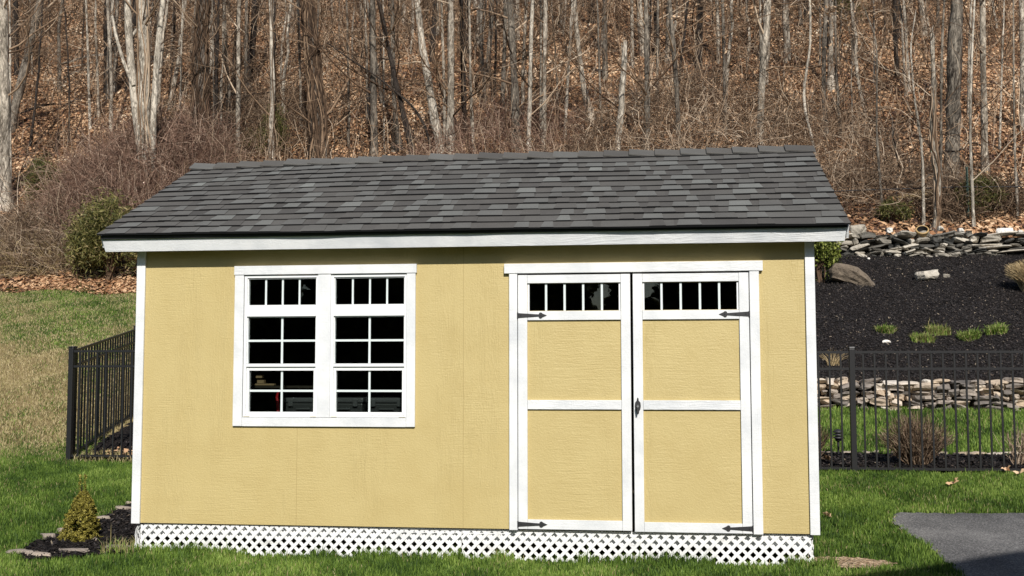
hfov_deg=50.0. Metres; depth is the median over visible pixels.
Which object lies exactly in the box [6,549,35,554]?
edging stone
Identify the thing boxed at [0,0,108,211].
bare tree
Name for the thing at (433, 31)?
background tree
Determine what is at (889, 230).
stone
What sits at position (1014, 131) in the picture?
bare tree
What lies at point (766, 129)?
undergrowth
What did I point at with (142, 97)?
bare tree
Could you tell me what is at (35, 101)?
background tree
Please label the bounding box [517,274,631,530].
door
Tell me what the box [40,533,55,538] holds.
edging stone
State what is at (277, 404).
red handle
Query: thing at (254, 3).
background tree
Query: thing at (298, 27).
bare tree
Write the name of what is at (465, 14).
background tree
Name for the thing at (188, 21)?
background tree
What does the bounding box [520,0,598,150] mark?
bare tree
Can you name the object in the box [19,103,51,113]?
fallen log
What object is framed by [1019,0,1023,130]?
bare tree
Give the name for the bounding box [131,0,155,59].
background tree
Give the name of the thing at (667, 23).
background tree
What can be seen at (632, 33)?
bare tree
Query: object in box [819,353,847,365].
dry weed
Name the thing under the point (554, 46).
background tree
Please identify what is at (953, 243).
stone wall
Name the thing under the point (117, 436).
mulch bed
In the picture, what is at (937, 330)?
grass tuft
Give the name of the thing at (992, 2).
background tree
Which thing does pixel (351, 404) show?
storage case
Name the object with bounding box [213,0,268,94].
background tree
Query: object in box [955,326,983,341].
grass tuft
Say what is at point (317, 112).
bare tree
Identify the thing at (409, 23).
background tree
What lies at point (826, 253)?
evergreen shrub
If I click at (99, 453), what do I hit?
dry grass
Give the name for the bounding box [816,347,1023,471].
metal fence
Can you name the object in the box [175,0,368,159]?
bare tree
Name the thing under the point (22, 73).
bare tree
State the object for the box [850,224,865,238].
stone
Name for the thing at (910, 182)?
brush thicket
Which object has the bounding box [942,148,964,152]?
fallen log
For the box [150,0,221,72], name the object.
background tree
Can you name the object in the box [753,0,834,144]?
bare tree
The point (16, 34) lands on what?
background tree
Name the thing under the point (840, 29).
background tree
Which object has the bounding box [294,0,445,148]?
background tree
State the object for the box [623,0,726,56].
background tree
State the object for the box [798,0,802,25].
background tree
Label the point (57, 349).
slope grass
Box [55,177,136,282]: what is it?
juniper bush
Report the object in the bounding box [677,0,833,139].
bare tree
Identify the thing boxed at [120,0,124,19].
background tree
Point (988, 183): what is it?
evergreen bush
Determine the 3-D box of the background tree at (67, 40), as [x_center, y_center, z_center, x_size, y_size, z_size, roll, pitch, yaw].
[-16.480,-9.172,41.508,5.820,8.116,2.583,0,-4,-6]
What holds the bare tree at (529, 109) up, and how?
on the hillside
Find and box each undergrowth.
[0,0,1023,277]
[309,97,779,157]
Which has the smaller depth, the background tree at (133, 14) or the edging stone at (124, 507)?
the edging stone at (124, 507)
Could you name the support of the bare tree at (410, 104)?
on the hillside
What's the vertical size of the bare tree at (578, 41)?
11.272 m
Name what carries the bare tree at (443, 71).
on the hillside
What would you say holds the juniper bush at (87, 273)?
on the hillside
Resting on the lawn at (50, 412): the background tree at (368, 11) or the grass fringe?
the grass fringe
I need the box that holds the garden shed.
[97,145,850,565]
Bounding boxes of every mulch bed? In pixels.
[19,504,153,559]
[78,422,132,460]
[820,451,1023,471]
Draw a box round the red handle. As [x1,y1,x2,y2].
[276,392,279,411]
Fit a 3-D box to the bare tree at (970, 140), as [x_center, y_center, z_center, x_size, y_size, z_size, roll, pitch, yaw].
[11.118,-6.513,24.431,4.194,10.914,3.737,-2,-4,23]
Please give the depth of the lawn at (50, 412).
13.84 m
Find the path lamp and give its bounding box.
[833,429,840,453]
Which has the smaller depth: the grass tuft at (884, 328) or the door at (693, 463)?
the door at (693, 463)
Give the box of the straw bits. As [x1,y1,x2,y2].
[820,471,1023,573]
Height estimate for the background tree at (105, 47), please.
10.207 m
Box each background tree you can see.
[8,0,33,74]
[8,2,54,50]
[8,2,64,63]
[11,16,51,102]
[12,0,128,142]
[12,0,130,146]
[13,0,47,78]
[24,0,94,66]
[24,0,118,92]
[48,1,98,36]
[86,0,186,98]
[97,0,175,60]
[98,0,151,92]
[102,0,149,93]
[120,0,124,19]
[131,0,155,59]
[136,0,193,108]
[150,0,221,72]
[152,0,156,46]
[152,0,191,99]
[152,0,218,113]
[152,0,305,93]
[155,0,195,60]
[156,0,244,71]
[157,0,194,27]
[163,0,302,140]
[169,0,253,131]
[172,0,276,85]
[183,0,243,103]
[212,0,335,97]
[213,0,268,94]
[221,0,319,68]
[227,1,249,54]
[229,0,360,126]
[263,0,361,47]
[276,0,330,75]
[279,0,319,78]
[292,0,424,71]
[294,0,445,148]
[324,1,404,113]
[336,0,359,37]
[351,0,377,57]
[351,0,507,100]
[361,0,389,56]
[366,0,430,103]
[386,0,436,62]
[394,0,425,53]
[428,0,495,103]
[431,0,495,35]
[433,0,556,97]
[445,0,483,46]
[445,0,522,71]
[458,0,521,54]
[473,0,519,39]
[485,0,570,77]
[506,0,643,130]
[515,0,589,103]
[584,0,595,23]
[593,0,659,55]
[594,1,621,55]
[596,0,650,53]
[602,0,711,87]
[619,0,724,30]
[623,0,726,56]
[648,0,651,41]
[663,0,727,63]
[664,0,727,63]
[667,0,728,68]
[693,0,791,71]
[707,0,794,99]
[712,0,777,83]
[774,0,916,137]
[776,0,823,62]
[788,0,847,65]
[796,0,925,116]
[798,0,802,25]
[803,0,808,21]
[807,1,857,70]
[838,0,850,61]
[866,0,946,96]
[872,0,934,77]
[883,1,927,31]
[892,0,909,37]
[917,0,927,39]
[931,0,1019,98]
[936,0,939,26]
[991,0,997,27]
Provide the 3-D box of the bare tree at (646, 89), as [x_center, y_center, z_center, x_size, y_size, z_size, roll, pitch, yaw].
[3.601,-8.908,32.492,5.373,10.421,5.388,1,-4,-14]
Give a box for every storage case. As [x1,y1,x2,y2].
[284,397,312,411]
[337,397,367,411]
[366,397,401,411]
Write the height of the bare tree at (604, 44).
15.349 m
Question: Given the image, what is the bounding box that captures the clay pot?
[916,225,928,237]
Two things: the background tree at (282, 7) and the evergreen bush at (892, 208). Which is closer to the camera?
the evergreen bush at (892, 208)
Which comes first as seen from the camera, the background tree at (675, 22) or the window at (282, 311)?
the window at (282, 311)
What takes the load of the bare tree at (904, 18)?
on the hillside
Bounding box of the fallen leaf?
[946,477,958,484]
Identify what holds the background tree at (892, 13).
on the hillside
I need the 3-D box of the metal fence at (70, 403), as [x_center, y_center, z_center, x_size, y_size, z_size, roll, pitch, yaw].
[-2.441,1.301,11.710,4.864,1.374,0.064,-1,-4,7]
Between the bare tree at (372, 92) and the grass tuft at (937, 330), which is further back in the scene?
the bare tree at (372, 92)
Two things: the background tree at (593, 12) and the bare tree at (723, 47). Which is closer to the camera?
the bare tree at (723, 47)
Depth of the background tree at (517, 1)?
51.15 m
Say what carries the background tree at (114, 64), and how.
on the hillside
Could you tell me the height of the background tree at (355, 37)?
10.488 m
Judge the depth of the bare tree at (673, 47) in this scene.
31.68 m
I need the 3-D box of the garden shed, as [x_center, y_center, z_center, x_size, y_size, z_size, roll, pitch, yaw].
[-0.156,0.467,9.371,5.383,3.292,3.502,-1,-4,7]
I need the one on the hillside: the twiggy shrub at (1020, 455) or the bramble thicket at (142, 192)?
the bramble thicket at (142, 192)
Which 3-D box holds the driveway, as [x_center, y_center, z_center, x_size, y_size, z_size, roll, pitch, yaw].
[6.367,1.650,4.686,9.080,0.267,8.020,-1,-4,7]
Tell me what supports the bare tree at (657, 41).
on the hillside
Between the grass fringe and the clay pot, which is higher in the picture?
the clay pot
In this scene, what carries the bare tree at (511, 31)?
on the hillside
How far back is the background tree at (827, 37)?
40.46 m
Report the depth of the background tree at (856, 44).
36.72 m
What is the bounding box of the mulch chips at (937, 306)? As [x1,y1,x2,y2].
[814,251,1023,378]
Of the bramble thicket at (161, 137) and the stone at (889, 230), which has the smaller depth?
the stone at (889, 230)
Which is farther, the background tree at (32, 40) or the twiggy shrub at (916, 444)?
the background tree at (32, 40)
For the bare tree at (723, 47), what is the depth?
33.55 m
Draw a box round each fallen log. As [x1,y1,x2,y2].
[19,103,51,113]
[61,54,99,64]
[893,131,907,181]
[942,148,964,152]
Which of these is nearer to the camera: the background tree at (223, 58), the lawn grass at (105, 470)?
the lawn grass at (105, 470)
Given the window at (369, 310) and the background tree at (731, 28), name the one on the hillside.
the background tree at (731, 28)
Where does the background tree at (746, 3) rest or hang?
on the hillside
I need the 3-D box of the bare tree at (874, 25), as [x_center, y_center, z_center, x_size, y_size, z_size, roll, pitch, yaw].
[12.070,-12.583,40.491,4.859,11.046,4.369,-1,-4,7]
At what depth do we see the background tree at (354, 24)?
51.09 m
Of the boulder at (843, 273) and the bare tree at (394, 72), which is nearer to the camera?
the boulder at (843, 273)
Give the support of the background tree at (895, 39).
on the hillside
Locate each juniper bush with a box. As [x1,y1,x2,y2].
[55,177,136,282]
[68,210,103,275]
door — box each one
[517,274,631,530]
[633,272,753,533]
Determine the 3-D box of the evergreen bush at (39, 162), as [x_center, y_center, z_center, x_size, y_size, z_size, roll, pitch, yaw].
[-14.427,-3.409,34.224,1.889,2.166,1.615,-1,-4,7]
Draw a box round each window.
[243,275,317,416]
[330,274,406,417]
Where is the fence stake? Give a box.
[965,167,968,220]
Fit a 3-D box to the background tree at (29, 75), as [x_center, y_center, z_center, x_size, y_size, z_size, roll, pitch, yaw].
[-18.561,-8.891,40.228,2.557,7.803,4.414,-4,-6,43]
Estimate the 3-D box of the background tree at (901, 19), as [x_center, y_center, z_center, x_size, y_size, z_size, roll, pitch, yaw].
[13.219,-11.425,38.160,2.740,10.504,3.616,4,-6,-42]
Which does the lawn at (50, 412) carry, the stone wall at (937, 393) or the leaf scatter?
the stone wall at (937, 393)
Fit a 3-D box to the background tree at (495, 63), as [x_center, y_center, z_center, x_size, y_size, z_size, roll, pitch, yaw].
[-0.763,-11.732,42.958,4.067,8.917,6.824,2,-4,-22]
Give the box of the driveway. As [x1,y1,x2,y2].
[892,512,1023,575]
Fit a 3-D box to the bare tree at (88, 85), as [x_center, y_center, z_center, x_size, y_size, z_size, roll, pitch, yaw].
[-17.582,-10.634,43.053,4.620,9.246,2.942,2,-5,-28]
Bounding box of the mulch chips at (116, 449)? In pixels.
[89,437,132,460]
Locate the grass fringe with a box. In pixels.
[126,537,841,568]
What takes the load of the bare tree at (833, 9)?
on the hillside
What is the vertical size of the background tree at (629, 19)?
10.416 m
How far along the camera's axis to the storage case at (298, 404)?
8.51 m
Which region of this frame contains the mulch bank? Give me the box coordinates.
[815,252,1023,383]
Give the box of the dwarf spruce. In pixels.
[57,474,102,542]
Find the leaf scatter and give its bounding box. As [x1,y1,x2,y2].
[102,445,132,457]
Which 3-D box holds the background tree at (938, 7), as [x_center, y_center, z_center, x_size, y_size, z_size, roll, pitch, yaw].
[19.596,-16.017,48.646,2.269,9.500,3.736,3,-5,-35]
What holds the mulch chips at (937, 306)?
on the mulch bank
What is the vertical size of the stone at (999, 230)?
0.167 m
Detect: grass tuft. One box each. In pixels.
[97,535,152,554]
[873,322,900,333]
[910,330,935,342]
[923,319,951,335]
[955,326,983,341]
[981,321,1011,334]
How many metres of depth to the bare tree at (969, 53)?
34.58 m
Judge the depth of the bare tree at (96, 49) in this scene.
44.19 m
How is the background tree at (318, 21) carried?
on the hillside
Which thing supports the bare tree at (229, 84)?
on the hillside
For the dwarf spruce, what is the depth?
8.44 m
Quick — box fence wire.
[835,179,1022,191]
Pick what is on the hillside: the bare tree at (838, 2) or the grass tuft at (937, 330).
the bare tree at (838, 2)
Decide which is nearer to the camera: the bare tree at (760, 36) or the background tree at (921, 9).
the bare tree at (760, 36)
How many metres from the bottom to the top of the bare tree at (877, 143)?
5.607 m
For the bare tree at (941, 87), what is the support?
on the hillside
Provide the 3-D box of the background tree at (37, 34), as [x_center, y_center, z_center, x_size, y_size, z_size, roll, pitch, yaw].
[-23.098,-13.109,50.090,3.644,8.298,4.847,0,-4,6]
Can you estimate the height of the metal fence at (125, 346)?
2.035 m
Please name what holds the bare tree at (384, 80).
on the hillside
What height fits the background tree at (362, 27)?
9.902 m
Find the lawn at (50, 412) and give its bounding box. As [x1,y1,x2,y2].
[0,290,1022,575]
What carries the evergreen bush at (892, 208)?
on the hillside
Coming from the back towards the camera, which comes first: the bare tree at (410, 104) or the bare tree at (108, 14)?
the bare tree at (108, 14)
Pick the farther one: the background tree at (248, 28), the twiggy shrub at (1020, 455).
the background tree at (248, 28)
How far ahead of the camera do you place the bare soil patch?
7.52 m
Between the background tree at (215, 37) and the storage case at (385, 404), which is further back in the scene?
the background tree at (215, 37)
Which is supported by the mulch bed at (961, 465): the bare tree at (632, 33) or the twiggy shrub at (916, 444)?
the twiggy shrub at (916, 444)
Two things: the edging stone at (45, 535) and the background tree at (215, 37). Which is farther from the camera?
the background tree at (215, 37)
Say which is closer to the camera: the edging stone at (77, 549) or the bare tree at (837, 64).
the edging stone at (77, 549)
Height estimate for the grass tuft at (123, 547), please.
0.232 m
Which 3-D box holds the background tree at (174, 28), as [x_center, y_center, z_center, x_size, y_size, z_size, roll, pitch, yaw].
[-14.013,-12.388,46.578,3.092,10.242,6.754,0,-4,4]
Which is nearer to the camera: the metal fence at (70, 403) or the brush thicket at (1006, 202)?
the metal fence at (70, 403)
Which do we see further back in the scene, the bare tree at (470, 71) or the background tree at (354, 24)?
the background tree at (354, 24)
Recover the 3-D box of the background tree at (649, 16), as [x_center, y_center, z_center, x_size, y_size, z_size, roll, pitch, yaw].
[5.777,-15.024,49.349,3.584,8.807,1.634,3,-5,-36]
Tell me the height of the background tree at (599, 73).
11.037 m
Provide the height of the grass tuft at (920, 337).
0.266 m
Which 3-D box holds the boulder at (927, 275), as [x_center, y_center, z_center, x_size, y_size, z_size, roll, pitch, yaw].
[8.117,-0.245,21.526,0.412,0.195,0.396,-6,-3,-11]
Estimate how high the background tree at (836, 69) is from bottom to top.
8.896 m
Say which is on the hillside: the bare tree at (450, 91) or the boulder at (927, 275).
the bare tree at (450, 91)
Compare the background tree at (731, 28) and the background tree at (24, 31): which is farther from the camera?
the background tree at (24, 31)
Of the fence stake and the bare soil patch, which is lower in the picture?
the bare soil patch
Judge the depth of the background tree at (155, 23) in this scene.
55.80 m
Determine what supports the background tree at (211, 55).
on the hillside
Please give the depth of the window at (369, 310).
7.95 m
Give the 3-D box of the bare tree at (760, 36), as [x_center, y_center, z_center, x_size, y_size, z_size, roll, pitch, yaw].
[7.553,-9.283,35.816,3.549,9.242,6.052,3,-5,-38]
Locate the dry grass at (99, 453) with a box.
[73,446,132,462]
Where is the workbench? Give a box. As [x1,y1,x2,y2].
[290,417,373,417]
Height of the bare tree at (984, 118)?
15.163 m
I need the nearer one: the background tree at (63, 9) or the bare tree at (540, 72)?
the bare tree at (540, 72)
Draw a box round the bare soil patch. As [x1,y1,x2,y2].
[797,556,896,568]
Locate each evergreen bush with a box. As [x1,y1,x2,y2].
[15,144,65,204]
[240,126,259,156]
[253,95,289,155]
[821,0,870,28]
[873,196,916,221]
[953,172,1010,215]
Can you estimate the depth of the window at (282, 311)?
8.03 m
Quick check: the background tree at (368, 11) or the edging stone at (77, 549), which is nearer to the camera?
the edging stone at (77, 549)
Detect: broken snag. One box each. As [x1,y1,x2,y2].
[601,42,626,150]
[897,27,942,230]
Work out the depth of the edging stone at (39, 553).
7.88 m
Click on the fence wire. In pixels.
(931, 187)
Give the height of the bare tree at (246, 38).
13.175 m
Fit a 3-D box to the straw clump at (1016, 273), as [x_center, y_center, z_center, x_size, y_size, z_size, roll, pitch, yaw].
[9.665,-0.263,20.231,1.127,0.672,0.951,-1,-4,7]
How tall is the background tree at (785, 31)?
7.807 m
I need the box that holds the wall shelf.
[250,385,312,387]
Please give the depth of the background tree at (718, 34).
45.62 m
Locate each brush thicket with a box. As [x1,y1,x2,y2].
[106,60,356,181]
[374,60,604,155]
[539,43,937,218]
[791,127,1023,230]
[907,145,1023,227]
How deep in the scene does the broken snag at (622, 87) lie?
31.72 m
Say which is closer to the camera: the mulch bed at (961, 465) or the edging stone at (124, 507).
the edging stone at (124, 507)
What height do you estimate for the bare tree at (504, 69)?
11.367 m
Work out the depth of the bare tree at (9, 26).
35.93 m
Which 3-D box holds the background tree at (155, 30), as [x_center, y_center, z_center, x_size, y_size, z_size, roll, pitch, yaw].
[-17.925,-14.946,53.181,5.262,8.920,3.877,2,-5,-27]
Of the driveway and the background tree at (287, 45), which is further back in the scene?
the background tree at (287, 45)
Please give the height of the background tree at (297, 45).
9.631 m
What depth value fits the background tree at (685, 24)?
38.90 m
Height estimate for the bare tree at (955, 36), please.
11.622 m
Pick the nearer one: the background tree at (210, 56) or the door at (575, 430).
the door at (575, 430)
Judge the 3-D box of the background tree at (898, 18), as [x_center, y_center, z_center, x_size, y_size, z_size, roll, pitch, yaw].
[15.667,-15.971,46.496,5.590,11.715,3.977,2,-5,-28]
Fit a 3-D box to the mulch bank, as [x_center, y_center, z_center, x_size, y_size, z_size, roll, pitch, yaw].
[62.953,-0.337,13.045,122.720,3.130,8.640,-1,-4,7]
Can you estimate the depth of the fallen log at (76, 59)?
53.03 m
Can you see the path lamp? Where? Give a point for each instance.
(837, 432)
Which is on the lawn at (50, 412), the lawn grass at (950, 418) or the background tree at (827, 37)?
the lawn grass at (950, 418)
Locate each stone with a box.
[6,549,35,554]
[25,552,50,558]
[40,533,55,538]
[58,548,89,552]
[116,506,130,509]
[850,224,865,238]
[886,227,892,233]
[937,226,943,230]
[957,228,964,233]
[996,228,1012,232]
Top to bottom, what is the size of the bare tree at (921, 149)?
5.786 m
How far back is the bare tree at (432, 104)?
36.08 m
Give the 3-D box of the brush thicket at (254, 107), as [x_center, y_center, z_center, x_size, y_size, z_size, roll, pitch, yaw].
[-9.787,-5.394,37.744,8.197,7.562,10.996,-1,-4,7]
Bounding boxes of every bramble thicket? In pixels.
[0,177,120,279]
[1,84,263,263]
[43,152,174,276]
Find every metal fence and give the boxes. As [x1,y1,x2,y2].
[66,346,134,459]
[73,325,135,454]
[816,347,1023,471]
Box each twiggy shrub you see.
[818,417,835,460]
[871,406,958,464]
[995,421,1023,464]
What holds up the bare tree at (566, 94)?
on the hillside
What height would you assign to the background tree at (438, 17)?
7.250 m
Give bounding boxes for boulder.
[828,263,874,286]
[914,269,938,279]
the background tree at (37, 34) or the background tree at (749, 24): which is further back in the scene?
the background tree at (37, 34)
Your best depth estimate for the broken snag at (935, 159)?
24.43 m
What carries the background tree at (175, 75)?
on the hillside
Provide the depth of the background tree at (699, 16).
44.58 m
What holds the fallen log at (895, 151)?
on the hillside
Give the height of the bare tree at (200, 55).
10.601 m
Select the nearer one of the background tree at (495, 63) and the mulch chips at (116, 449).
the mulch chips at (116, 449)
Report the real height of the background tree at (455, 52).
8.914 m
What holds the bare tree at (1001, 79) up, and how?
on the hillside
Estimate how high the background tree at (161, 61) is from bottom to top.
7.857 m
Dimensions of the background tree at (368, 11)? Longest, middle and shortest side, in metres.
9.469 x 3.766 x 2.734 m
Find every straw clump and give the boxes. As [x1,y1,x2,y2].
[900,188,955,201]
[1004,260,1023,291]
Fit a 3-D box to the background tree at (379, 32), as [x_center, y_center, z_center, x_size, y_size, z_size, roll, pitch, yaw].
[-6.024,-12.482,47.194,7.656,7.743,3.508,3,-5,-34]
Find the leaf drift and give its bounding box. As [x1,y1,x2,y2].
[19,276,136,294]
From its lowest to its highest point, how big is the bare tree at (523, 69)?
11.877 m
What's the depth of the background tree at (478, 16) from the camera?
51.08 m
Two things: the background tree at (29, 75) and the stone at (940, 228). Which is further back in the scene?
the background tree at (29, 75)
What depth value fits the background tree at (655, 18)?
46.21 m
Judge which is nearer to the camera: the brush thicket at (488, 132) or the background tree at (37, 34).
the brush thicket at (488, 132)
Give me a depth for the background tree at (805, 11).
50.03 m
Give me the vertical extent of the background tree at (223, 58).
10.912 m
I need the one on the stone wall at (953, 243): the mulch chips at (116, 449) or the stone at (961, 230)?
the stone at (961, 230)
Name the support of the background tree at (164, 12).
on the hillside
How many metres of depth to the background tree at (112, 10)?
46.95 m
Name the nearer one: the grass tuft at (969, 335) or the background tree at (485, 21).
the grass tuft at (969, 335)
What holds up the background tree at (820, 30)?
on the hillside
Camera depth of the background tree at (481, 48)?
42.40 m
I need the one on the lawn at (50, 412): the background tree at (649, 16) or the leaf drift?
the leaf drift
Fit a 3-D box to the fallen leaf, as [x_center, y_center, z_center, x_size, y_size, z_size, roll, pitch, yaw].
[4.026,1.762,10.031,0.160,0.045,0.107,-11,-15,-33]
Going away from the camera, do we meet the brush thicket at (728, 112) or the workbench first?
the workbench
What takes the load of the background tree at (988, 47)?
on the hillside
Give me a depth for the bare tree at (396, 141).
38.00 m
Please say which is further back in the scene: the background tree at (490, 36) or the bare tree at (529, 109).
the background tree at (490, 36)
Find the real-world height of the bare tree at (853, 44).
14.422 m
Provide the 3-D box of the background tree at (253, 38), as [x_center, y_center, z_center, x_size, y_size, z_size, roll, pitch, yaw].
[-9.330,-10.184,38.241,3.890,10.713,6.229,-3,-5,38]
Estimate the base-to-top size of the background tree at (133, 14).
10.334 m
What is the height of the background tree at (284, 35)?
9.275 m
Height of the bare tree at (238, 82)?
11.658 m
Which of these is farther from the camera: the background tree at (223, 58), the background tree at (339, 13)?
the background tree at (339, 13)
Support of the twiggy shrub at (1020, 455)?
on the mulch bed at (961, 465)
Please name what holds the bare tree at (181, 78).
on the hillside
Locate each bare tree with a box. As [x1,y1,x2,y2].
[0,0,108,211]
[7,0,57,132]
[8,0,39,178]
[12,0,124,91]
[14,0,124,128]
[52,0,113,114]
[68,0,251,131]
[111,0,165,184]
[157,0,279,154]
[169,0,261,130]
[174,0,327,142]
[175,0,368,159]
[179,1,251,120]
[187,0,306,162]
[220,0,379,159]
[221,0,276,102]
[246,0,417,156]
[247,0,369,126]
[269,0,415,154]
[325,31,445,149]
[334,0,389,120]
[339,0,614,146]
[346,0,579,151]
[364,0,403,149]
[364,0,464,152]
[365,0,521,154]
[377,0,454,153]
[400,0,504,153]
[446,0,536,136]
[479,0,588,121]
[490,0,599,133]
[494,0,618,152]
[502,0,592,137]
[520,0,556,114]
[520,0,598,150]
[537,0,624,122]
[552,0,747,149]
[583,0,620,80]
[588,0,722,100]
[630,0,688,67]
[649,0,815,144]
[671,0,911,158]
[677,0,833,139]
[686,0,791,135]
[696,0,830,104]
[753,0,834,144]
[788,0,835,90]
[826,0,892,130]
[831,0,962,220]
[833,0,1023,204]
[843,0,885,84]
[851,0,854,64]
[890,0,949,225]
[902,0,946,93]
[918,0,1023,226]
[933,0,1019,116]
[940,0,989,171]
[943,0,967,180]
[947,0,1023,148]
[947,0,1023,218]
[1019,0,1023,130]
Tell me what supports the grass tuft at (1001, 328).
on the mulch bank
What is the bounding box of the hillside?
[0,0,1023,291]
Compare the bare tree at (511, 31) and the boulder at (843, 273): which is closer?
the boulder at (843, 273)
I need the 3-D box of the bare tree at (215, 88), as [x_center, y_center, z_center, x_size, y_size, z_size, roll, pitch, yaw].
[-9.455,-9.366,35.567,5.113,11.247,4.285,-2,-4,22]
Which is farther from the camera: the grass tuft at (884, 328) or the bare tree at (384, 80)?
the bare tree at (384, 80)
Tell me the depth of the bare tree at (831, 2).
40.23 m
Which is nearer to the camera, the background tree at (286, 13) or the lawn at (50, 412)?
the lawn at (50, 412)
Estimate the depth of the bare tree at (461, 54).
38.55 m
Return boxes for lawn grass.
[0,443,1023,575]
[818,402,1023,454]
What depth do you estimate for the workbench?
8.42 m
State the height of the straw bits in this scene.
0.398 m
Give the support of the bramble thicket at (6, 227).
on the hillside
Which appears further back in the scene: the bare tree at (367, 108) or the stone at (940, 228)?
the bare tree at (367, 108)
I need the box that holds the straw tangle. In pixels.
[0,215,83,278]
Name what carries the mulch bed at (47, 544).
on the lawn at (50, 412)
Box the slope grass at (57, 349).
[0,283,135,454]
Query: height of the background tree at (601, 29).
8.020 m
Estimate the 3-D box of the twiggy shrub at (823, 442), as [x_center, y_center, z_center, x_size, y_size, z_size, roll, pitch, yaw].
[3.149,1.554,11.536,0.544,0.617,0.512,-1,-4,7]
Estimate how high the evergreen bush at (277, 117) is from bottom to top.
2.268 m
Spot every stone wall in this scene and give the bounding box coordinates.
[817,377,1023,411]
[837,230,1023,256]
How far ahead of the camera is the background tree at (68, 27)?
52.28 m
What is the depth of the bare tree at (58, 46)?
48.28 m
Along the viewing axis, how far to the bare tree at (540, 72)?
37.66 m
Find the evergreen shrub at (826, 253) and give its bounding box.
[814,241,846,282]

